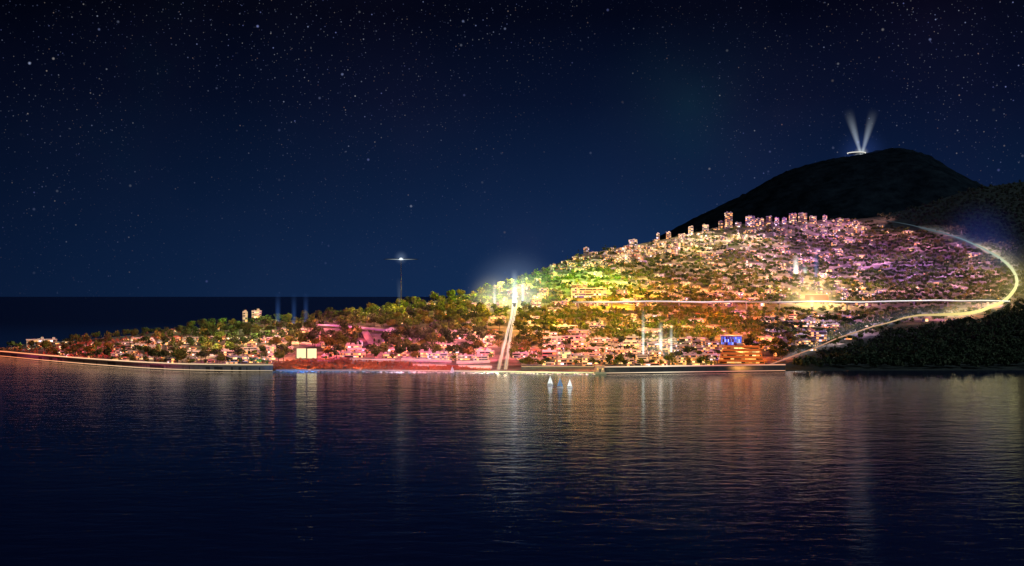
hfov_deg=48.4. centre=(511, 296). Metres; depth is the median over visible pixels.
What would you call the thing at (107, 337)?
dark pine
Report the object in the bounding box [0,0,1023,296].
sky
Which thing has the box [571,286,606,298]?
terraced building
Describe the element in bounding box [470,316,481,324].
round tree
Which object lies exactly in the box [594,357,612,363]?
terraced building
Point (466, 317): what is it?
dark pine
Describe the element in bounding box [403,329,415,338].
dark pine
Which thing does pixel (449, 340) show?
dark pine
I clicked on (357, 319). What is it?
round tree
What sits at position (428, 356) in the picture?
window
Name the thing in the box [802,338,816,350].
apartment building
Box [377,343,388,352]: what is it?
round tree
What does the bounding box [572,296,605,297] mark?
window
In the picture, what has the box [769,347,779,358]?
dark pine
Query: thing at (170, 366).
sea wall
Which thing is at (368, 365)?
shrubs
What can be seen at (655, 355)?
apartment building
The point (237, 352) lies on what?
dark pine
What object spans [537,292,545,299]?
apartment building
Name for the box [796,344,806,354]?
dark pine
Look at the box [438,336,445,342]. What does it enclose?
round tree
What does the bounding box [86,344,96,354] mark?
round tree
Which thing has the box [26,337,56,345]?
terraced building
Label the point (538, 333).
dark pine
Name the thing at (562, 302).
terraced building
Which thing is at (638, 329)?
terraced building
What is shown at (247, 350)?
terraced building
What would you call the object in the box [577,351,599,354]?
terraced building
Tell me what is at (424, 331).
dark pine
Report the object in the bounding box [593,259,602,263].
terraced building
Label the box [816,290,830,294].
terraced building
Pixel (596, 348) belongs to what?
terraced building
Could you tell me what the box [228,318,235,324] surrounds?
round tree
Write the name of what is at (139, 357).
terraced building
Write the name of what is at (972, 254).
terraced building
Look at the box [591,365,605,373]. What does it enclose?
pier house
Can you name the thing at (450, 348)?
dark pine
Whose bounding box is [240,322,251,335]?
dark pine
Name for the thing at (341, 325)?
dark pine
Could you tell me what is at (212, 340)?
dark pine
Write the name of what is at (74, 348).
dark pine
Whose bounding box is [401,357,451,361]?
promenade wall
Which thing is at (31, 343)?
dark pine
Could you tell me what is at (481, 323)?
round tree
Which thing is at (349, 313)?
dark pine
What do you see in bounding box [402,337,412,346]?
round tree
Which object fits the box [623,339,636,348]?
apartment building
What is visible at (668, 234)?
apartment building
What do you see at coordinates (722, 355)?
window
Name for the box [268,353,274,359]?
house
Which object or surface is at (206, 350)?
round tree
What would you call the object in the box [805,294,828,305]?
lit hall
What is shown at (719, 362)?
window
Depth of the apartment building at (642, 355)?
955.38 m
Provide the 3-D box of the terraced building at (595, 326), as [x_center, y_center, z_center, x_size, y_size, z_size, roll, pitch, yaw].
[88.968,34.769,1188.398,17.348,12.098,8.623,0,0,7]
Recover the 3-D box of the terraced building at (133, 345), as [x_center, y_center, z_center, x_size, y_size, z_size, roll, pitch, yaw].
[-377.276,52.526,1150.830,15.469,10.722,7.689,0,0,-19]
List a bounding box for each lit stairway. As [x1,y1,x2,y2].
[497,304,513,368]
[504,302,516,368]
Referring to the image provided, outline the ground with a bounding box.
[10,182,1023,371]
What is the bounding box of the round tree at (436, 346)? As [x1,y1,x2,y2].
[430,343,442,351]
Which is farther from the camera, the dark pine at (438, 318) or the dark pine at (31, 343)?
the dark pine at (438, 318)
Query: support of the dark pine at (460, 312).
on the ground
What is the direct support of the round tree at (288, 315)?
on the ground
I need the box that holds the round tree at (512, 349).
[509,347,517,355]
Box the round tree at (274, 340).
[269,336,281,344]
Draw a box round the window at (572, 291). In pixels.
[572,291,605,292]
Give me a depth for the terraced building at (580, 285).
1497.80 m
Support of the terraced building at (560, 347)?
on the ground
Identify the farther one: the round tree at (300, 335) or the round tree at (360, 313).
the round tree at (360, 313)
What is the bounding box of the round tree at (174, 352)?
[171,349,182,362]
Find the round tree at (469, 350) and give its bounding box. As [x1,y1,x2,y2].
[462,346,474,354]
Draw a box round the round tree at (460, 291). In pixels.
[456,289,465,294]
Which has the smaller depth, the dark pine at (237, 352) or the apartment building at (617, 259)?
the dark pine at (237, 352)
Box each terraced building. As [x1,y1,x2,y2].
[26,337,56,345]
[111,352,127,355]
[115,349,136,354]
[131,343,146,349]
[135,354,146,359]
[181,339,196,345]
[186,350,198,355]
[221,349,234,356]
[225,355,247,363]
[238,348,253,353]
[241,346,258,349]
[248,357,261,362]
[260,337,272,342]
[265,344,275,353]
[340,350,365,357]
[342,343,361,350]
[344,350,362,357]
[347,347,370,353]
[382,352,396,358]
[390,347,408,355]
[416,349,430,357]
[427,351,447,359]
[438,342,455,348]
[439,349,458,354]
[455,334,467,339]
[456,353,472,360]
[473,354,488,360]
[475,349,493,356]
[476,335,495,341]
[489,315,505,322]
[512,351,528,357]
[541,331,556,338]
[542,343,564,349]
[542,348,555,357]
[543,336,560,343]
[547,307,560,312]
[548,335,564,341]
[551,345,564,350]
[552,300,568,306]
[553,356,575,365]
[561,324,577,329]
[564,334,587,343]
[567,262,576,266]
[567,328,588,337]
[570,346,599,352]
[571,283,586,287]
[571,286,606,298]
[575,303,592,305]
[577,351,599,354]
[585,321,599,324]
[586,354,602,358]
[587,345,610,351]
[588,341,603,345]
[589,324,605,329]
[591,271,601,275]
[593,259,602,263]
[594,299,608,305]
[594,337,610,342]
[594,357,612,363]
[604,347,625,356]
[611,337,617,342]
[614,268,624,272]
[616,289,627,292]
[620,298,633,304]
[620,313,636,318]
[620,341,643,347]
[626,334,638,341]
[626,348,645,353]
[636,327,661,334]
[639,328,657,335]
[641,359,667,365]
[645,314,658,319]
[646,341,665,347]
[648,337,666,343]
[659,343,676,348]
[662,347,680,352]
[670,358,685,364]
[677,336,705,341]
[677,352,699,361]
[679,344,701,347]
[688,318,704,322]
[690,339,707,346]
[691,355,713,364]
[720,303,732,305]
[732,291,742,296]
[759,335,782,340]
[764,345,786,350]
[795,339,817,348]
[796,259,808,263]
[801,323,813,328]
[803,320,817,326]
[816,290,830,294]
[818,319,834,323]
[820,322,839,328]
[836,289,846,293]
[860,292,874,297]
[875,289,886,293]
[967,252,979,257]
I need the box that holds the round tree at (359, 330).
[354,325,361,332]
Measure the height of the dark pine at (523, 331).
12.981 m
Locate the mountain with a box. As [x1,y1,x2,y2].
[650,148,980,241]
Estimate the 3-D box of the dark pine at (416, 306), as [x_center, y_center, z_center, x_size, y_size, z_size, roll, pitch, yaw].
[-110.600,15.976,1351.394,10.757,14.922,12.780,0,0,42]
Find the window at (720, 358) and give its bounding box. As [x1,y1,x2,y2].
[720,358,762,359]
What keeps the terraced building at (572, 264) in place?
on the ground
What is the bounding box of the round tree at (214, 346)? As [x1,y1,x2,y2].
[209,344,219,350]
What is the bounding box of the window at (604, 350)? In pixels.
[604,350,624,351]
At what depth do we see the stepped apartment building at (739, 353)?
962.48 m
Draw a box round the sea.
[0,297,1023,565]
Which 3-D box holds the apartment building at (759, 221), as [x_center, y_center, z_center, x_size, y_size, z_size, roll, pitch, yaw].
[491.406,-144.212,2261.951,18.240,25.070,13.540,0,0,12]
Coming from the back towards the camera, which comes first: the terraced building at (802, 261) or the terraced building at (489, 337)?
the terraced building at (802, 261)
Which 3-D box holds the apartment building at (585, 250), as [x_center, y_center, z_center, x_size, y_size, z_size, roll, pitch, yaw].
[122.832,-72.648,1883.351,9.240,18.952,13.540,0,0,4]
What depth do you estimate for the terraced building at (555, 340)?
1085.89 m
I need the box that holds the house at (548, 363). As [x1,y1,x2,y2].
[541,358,553,365]
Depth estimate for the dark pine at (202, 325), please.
1268.63 m
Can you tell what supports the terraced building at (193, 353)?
on the ground
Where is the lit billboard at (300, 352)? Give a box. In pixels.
[296,348,305,358]
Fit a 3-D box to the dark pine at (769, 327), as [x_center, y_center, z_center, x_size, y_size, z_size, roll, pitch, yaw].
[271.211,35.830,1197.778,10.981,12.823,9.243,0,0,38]
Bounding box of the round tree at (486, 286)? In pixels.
[483,282,490,290]
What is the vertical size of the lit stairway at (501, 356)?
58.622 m
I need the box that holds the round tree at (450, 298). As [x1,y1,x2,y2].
[447,296,455,302]
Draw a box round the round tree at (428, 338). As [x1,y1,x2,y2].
[425,331,439,345]
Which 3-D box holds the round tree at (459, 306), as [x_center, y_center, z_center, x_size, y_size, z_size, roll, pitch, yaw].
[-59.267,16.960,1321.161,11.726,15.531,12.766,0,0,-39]
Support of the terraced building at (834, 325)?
on the ground
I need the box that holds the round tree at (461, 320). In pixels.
[457,318,464,323]
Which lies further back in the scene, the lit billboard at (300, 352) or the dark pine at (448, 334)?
the dark pine at (448, 334)
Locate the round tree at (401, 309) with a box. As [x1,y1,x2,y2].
[396,305,404,313]
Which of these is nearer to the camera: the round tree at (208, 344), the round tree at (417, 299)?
the round tree at (208, 344)
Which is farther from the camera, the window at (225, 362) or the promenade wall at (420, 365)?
the window at (225, 362)
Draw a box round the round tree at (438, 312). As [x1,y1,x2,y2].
[434,310,443,314]
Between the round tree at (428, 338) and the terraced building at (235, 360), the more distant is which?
the round tree at (428, 338)
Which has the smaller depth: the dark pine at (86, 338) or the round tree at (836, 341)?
the round tree at (836, 341)
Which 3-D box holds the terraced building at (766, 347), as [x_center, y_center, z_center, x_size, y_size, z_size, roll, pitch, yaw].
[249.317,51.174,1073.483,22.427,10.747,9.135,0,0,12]
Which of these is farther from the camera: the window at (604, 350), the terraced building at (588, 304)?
the terraced building at (588, 304)
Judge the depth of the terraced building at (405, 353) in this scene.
1014.52 m
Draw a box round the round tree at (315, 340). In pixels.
[310,338,319,343]
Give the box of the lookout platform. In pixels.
[847,152,865,155]
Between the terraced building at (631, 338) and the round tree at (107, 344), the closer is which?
the terraced building at (631, 338)
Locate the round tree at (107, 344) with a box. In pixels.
[103,341,113,347]
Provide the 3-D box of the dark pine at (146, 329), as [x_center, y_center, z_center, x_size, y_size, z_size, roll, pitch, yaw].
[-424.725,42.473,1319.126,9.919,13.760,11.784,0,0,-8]
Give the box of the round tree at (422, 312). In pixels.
[418,310,429,315]
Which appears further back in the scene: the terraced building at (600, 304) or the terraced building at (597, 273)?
the terraced building at (597, 273)
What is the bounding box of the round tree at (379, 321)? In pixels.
[376,317,384,326]
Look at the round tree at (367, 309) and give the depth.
1364.70 m
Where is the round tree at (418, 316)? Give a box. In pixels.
[414,313,423,321]
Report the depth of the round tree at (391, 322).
1234.34 m
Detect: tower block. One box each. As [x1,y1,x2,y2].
[243,310,247,322]
[252,309,261,322]
[688,226,692,234]
[725,212,732,227]
[745,215,754,226]
[766,216,771,225]
[789,213,796,223]
[798,212,806,223]
[836,218,841,227]
[853,220,857,232]
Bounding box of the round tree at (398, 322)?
[395,318,402,326]
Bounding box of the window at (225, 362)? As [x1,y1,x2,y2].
[225,362,246,363]
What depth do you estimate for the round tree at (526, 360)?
933.09 m
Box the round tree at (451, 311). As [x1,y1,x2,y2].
[446,307,455,315]
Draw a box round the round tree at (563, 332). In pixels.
[561,330,568,335]
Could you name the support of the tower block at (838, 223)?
on the ground
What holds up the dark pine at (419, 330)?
on the ground
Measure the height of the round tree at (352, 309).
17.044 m
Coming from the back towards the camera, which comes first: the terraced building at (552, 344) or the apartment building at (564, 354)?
the terraced building at (552, 344)
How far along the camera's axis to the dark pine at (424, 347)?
1014.09 m
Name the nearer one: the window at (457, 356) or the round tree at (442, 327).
the window at (457, 356)
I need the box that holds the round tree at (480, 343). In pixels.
[471,339,483,346]
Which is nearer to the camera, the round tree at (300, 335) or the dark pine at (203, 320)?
the round tree at (300, 335)
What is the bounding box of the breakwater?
[521,365,593,369]
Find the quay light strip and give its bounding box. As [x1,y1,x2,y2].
[276,370,593,373]
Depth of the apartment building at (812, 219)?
2381.27 m
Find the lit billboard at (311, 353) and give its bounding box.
[307,348,316,358]
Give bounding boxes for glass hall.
[720,335,741,344]
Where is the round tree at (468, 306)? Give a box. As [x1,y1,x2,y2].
[466,303,474,308]
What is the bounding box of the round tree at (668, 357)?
[664,352,673,359]
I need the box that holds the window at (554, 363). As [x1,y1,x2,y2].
[554,363,574,364]
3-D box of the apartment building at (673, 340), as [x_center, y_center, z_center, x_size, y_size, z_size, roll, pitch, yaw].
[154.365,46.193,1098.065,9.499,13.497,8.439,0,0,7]
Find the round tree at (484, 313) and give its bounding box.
[478,310,489,318]
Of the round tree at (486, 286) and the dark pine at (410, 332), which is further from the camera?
the round tree at (486, 286)
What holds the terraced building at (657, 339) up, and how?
on the ground
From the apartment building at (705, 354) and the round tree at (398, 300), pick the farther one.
the round tree at (398, 300)
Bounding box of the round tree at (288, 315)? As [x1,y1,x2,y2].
[281,313,291,323]
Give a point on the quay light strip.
(474, 371)
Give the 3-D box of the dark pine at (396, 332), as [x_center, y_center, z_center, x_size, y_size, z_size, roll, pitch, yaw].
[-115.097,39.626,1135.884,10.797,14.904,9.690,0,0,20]
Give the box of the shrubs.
[0,331,490,370]
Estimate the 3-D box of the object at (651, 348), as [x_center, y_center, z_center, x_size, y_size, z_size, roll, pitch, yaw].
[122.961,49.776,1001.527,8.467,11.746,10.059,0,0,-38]
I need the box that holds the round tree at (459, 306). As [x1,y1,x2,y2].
[456,304,464,311]
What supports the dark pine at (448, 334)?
on the ground
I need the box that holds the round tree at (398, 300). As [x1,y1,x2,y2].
[395,298,405,304]
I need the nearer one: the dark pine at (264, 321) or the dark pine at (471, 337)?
the dark pine at (471, 337)
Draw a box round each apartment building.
[493,284,500,291]
[514,287,524,297]
[530,299,540,307]
[532,295,540,299]
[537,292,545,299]
[539,287,548,295]
[547,354,556,358]
[558,350,570,357]
[571,338,585,347]
[575,353,583,362]
[582,264,589,269]
[582,355,593,365]
[583,247,588,253]
[604,352,613,358]
[612,256,620,263]
[619,253,627,260]
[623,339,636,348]
[625,357,633,365]
[629,239,636,244]
[635,353,647,363]
[648,349,662,359]
[666,231,670,238]
[667,337,676,343]
[678,233,684,239]
[696,345,705,351]
[701,352,711,356]
[702,224,708,230]
[705,349,713,353]
[706,340,718,353]
[718,220,722,227]
[718,343,764,363]
[735,221,740,226]
[755,218,763,225]
[765,288,773,296]
[774,217,778,225]
[779,263,785,268]
[782,217,786,223]
[797,277,803,283]
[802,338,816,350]
[809,215,816,223]
[811,330,826,343]
[812,281,820,288]
[819,273,826,280]
[823,215,826,222]
[835,250,842,255]
[840,292,848,299]
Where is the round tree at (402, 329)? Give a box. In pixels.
[396,326,405,335]
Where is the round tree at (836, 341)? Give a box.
[831,336,839,345]
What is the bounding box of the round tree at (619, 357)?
[615,353,624,365]
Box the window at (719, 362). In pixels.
[719,362,763,362]
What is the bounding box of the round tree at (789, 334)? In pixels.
[786,332,794,336]
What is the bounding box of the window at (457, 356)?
[456,356,471,357]
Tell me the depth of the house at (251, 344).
1118.15 m
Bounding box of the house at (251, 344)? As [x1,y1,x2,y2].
[247,341,256,346]
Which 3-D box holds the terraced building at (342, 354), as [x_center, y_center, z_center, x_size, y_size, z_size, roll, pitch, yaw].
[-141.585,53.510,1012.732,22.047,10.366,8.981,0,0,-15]
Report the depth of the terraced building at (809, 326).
1267.58 m
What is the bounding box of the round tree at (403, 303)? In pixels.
[398,300,407,306]
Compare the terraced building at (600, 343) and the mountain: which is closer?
the terraced building at (600, 343)
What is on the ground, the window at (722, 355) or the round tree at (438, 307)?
the round tree at (438, 307)
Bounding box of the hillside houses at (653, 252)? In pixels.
[22,218,1008,363]
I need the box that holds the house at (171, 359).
[168,357,175,362]
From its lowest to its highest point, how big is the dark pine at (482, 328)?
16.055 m
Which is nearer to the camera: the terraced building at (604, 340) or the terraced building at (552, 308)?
the terraced building at (604, 340)
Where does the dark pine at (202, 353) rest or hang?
on the ground
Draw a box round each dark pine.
[6,341,15,347]
[28,340,37,349]
[59,342,68,350]
[68,334,78,343]
[70,345,78,351]
[83,336,90,344]
[103,334,111,340]
[103,348,111,357]
[121,329,129,337]
[130,329,138,337]
[140,337,149,343]
[141,327,149,332]
[143,346,151,354]
[147,349,160,361]
[158,350,172,358]
[161,335,170,346]
[165,329,173,337]
[168,344,177,350]
[174,326,183,335]
[180,329,191,335]
[185,336,194,346]
[196,351,207,361]
[197,318,207,324]
[199,323,210,328]
[201,329,213,336]
[207,318,215,323]
[209,325,217,331]
[209,338,216,343]
[210,349,222,354]
[220,325,229,334]
[226,331,237,338]
[230,338,239,343]
[232,345,244,355]
[233,321,243,333]
[239,338,248,343]
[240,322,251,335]
[242,327,250,336]
[247,317,255,324]
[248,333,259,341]
[250,326,259,332]
[255,316,265,322]
[259,345,266,352]
[260,318,273,325]
[260,330,274,344]
[266,326,274,330]
[273,313,281,319]
[274,321,284,329]
[276,330,286,340]
[276,343,288,358]
[279,347,288,360]
[281,316,289,322]
[286,324,297,336]
[286,327,295,335]
[301,313,308,320]
[303,321,316,329]
[306,330,318,344]
[312,327,324,336]
[314,310,321,316]
[317,315,326,319]
[327,310,337,322]
[327,329,335,335]
[330,344,343,357]
[338,320,348,329]
[344,311,354,315]
[348,338,357,344]
[367,314,378,321]
[377,309,385,315]
[380,331,389,338]
[385,337,398,346]
[393,329,401,335]
[394,343,407,357]
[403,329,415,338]
[404,296,411,302]
[405,307,415,314]
[406,344,420,358]
[408,312,416,320]
[408,329,417,341]
[411,332,422,340]
[414,304,422,308]
[414,326,422,331]
[419,342,430,350]
[421,330,429,335]
[423,305,434,315]
[427,322,439,329]
[433,314,442,322]
[439,328,449,334]
[441,330,452,342]
[445,316,453,321]
[445,345,457,354]
[446,337,455,342]
[456,309,464,315]
[458,327,472,336]
[459,344,467,354]
[461,314,470,320]
[465,334,475,340]
[468,312,477,317]
[470,306,481,312]
[476,330,487,339]
[477,326,487,330]
[494,335,502,342]
[495,320,504,329]
[515,324,523,332]
[520,328,526,335]
[521,314,529,318]
[535,331,542,339]
[618,336,624,341]
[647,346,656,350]
[674,350,683,357]
[682,346,690,352]
[697,356,704,364]
[744,339,752,345]
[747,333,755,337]
[765,324,774,331]
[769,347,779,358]
[775,338,783,345]
[777,350,786,358]
[787,346,794,352]
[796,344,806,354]
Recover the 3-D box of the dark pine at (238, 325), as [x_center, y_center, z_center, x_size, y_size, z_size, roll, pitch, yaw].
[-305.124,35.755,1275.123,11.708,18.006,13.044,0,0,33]
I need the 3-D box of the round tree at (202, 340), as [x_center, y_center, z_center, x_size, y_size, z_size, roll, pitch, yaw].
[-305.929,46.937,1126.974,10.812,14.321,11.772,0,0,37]
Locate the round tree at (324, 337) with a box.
[320,334,330,340]
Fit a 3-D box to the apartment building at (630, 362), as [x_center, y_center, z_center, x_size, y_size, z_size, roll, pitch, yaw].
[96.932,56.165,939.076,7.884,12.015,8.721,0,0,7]
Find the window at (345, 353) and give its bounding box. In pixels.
[345,353,362,354]
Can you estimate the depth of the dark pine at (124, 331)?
1305.80 m
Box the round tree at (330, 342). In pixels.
[324,337,335,346]
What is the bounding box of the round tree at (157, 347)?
[152,345,163,357]
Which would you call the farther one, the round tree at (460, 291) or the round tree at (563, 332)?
the round tree at (460, 291)
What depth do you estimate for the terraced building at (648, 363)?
940.99 m
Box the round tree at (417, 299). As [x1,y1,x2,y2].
[411,296,420,301]
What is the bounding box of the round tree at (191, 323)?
[187,321,195,328]
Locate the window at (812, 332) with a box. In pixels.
[812,332,826,333]
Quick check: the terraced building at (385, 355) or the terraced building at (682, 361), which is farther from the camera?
the terraced building at (385, 355)
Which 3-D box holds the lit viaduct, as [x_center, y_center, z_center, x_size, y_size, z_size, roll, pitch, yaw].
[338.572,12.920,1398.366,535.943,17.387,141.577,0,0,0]
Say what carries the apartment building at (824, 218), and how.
on the ground
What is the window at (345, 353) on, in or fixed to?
in the terraced building at (348, 353)
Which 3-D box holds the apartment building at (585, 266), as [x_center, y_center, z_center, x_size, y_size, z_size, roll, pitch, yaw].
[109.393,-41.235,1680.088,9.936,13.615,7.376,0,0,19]
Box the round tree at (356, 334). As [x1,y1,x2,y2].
[349,328,358,337]
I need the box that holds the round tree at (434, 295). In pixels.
[429,291,438,302]
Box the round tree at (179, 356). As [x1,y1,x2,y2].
[175,352,186,362]
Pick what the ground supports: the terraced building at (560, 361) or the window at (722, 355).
the terraced building at (560, 361)
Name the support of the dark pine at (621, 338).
on the ground
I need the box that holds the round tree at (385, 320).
[380,315,387,326]
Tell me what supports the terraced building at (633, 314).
on the ground
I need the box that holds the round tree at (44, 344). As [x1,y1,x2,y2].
[40,340,49,350]
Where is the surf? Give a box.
[273,371,594,374]
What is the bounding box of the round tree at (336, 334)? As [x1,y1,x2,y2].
[331,330,341,339]
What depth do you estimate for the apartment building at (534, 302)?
1353.02 m
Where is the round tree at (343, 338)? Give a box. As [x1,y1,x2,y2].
[337,334,349,343]
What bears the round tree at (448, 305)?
on the ground
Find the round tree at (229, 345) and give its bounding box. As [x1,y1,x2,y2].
[224,341,235,349]
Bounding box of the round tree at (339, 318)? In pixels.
[336,315,344,324]
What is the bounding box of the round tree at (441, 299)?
[437,295,445,302]
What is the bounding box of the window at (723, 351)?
[723,351,759,352]
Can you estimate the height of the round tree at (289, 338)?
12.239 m
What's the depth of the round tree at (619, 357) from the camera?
939.54 m
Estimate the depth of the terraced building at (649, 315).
1291.69 m
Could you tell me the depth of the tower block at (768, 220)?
2277.79 m
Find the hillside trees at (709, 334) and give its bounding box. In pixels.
[14,217,1021,364]
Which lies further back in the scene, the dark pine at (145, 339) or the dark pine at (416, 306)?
the dark pine at (416, 306)
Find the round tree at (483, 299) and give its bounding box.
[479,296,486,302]
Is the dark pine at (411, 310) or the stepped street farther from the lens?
the dark pine at (411, 310)
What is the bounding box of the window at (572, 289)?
[572,289,605,289]
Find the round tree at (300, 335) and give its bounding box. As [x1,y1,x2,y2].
[294,331,306,344]
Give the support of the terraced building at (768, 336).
on the ground
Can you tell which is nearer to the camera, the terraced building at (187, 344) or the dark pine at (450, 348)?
the dark pine at (450, 348)
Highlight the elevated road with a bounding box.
[317,324,437,332]
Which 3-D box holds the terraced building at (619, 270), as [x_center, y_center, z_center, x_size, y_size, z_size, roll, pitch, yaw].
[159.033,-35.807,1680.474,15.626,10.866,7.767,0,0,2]
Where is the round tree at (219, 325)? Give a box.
[217,322,225,328]
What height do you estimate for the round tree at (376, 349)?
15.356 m
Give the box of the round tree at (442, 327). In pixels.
[436,324,447,332]
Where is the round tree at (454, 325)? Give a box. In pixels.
[448,320,460,330]
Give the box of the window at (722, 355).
[722,355,760,355]
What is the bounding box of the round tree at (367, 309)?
[363,307,371,316]
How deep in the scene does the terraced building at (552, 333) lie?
1118.85 m
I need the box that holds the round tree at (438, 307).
[435,304,444,310]
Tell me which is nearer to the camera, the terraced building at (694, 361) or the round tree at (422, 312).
the terraced building at (694, 361)
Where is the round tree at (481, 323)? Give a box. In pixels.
[476,321,487,326]
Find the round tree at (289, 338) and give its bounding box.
[285,335,294,341]
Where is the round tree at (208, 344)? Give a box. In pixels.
[201,342,212,348]
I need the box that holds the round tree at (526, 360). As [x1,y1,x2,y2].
[521,357,531,365]
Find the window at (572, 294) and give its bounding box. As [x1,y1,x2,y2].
[572,294,605,294]
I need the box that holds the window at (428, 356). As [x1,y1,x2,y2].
[428,356,447,357]
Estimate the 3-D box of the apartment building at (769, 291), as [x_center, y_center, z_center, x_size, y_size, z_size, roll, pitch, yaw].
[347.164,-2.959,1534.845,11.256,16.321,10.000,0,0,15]
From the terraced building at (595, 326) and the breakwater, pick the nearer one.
the breakwater
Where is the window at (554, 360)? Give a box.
[554,360,573,361]
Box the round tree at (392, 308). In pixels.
[386,304,396,311]
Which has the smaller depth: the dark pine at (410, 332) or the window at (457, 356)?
the window at (457, 356)
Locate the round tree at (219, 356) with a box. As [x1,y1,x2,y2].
[215,352,224,360]
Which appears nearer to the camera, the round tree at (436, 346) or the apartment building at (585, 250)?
the round tree at (436, 346)
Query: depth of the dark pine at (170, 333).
1244.39 m
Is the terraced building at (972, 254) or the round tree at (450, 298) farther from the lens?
the terraced building at (972, 254)
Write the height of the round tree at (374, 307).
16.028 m
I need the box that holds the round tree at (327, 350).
[322,346,331,356]
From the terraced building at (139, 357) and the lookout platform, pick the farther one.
the lookout platform
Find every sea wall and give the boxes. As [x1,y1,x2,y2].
[0,351,272,371]
[604,364,785,373]
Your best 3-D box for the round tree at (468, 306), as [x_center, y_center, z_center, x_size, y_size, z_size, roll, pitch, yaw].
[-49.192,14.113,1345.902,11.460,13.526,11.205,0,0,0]
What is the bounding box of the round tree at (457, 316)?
[453,314,460,319]
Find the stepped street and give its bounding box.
[362,330,382,353]
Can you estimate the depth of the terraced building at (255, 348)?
1092.86 m
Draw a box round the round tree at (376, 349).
[367,344,381,357]
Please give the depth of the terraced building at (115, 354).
1075.78 m
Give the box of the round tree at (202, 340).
[196,337,208,344]
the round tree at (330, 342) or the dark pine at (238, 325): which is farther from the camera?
the dark pine at (238, 325)
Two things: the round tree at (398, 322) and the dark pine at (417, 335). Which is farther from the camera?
the round tree at (398, 322)
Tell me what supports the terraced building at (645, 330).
on the ground
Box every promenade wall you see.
[350,357,394,361]
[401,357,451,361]
[413,363,446,366]
[456,359,489,363]
[458,364,491,367]
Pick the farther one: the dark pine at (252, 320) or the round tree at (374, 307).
the round tree at (374, 307)
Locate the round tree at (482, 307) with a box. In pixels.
[479,304,486,312]
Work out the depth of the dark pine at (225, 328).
1255.42 m
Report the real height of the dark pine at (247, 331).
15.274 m
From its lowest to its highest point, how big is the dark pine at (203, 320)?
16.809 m
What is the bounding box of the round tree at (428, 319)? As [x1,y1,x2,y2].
[421,315,433,326]
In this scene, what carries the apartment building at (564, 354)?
on the ground
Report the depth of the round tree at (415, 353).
984.43 m
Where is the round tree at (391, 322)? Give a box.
[386,319,395,325]
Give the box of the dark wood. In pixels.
[791,180,1023,366]
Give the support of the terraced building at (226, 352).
on the ground
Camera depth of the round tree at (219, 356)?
978.65 m
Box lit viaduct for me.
[572,300,1009,309]
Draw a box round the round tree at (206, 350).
[200,347,209,358]
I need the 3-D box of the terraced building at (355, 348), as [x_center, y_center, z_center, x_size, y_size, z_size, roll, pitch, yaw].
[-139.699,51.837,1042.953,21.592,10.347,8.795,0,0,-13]
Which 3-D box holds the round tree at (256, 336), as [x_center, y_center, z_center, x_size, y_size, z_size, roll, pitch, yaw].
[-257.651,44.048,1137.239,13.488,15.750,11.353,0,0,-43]
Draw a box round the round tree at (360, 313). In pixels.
[355,309,363,318]
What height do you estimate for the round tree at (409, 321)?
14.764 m
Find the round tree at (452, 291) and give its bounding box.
[446,289,455,295]
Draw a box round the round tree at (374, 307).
[369,305,378,311]
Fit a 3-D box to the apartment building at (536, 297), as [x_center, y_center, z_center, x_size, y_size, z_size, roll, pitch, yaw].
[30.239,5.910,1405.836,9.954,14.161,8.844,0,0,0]
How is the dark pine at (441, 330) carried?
on the ground
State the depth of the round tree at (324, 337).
1112.69 m
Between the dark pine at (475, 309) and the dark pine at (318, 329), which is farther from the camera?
the dark pine at (475, 309)
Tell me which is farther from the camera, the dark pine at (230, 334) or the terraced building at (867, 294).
the terraced building at (867, 294)
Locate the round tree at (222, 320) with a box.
[217,318,226,323]
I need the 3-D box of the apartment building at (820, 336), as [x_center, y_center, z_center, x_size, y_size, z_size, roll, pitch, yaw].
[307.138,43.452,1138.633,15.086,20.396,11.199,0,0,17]
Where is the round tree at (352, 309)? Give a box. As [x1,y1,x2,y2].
[345,307,354,316]
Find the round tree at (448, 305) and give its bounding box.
[444,303,454,309]
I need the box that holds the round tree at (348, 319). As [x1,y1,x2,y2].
[345,314,354,325]
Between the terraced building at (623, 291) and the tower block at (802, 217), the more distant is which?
the tower block at (802, 217)
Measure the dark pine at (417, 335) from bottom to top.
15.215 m
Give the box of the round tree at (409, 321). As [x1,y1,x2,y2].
[404,318,412,325]
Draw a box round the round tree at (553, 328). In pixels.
[549,325,557,331]
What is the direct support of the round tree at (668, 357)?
on the ground
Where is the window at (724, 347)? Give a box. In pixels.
[724,347,758,348]
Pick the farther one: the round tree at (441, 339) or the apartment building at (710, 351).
the round tree at (441, 339)
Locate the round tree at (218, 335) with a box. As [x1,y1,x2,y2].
[212,331,224,343]
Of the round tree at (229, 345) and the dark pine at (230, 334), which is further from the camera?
the dark pine at (230, 334)
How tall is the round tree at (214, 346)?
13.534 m
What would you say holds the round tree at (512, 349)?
on the ground
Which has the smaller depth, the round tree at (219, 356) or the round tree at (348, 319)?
the round tree at (219, 356)
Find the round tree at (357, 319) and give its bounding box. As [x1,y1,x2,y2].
[353,315,361,323]
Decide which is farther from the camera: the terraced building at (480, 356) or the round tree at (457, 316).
the round tree at (457, 316)
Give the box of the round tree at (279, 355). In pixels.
[273,348,284,361]
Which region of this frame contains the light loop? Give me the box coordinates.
[771,219,1018,363]
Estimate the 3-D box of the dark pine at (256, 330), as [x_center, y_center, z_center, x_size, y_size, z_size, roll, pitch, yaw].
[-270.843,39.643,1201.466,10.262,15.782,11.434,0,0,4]
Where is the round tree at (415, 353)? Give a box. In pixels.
[411,351,419,356]

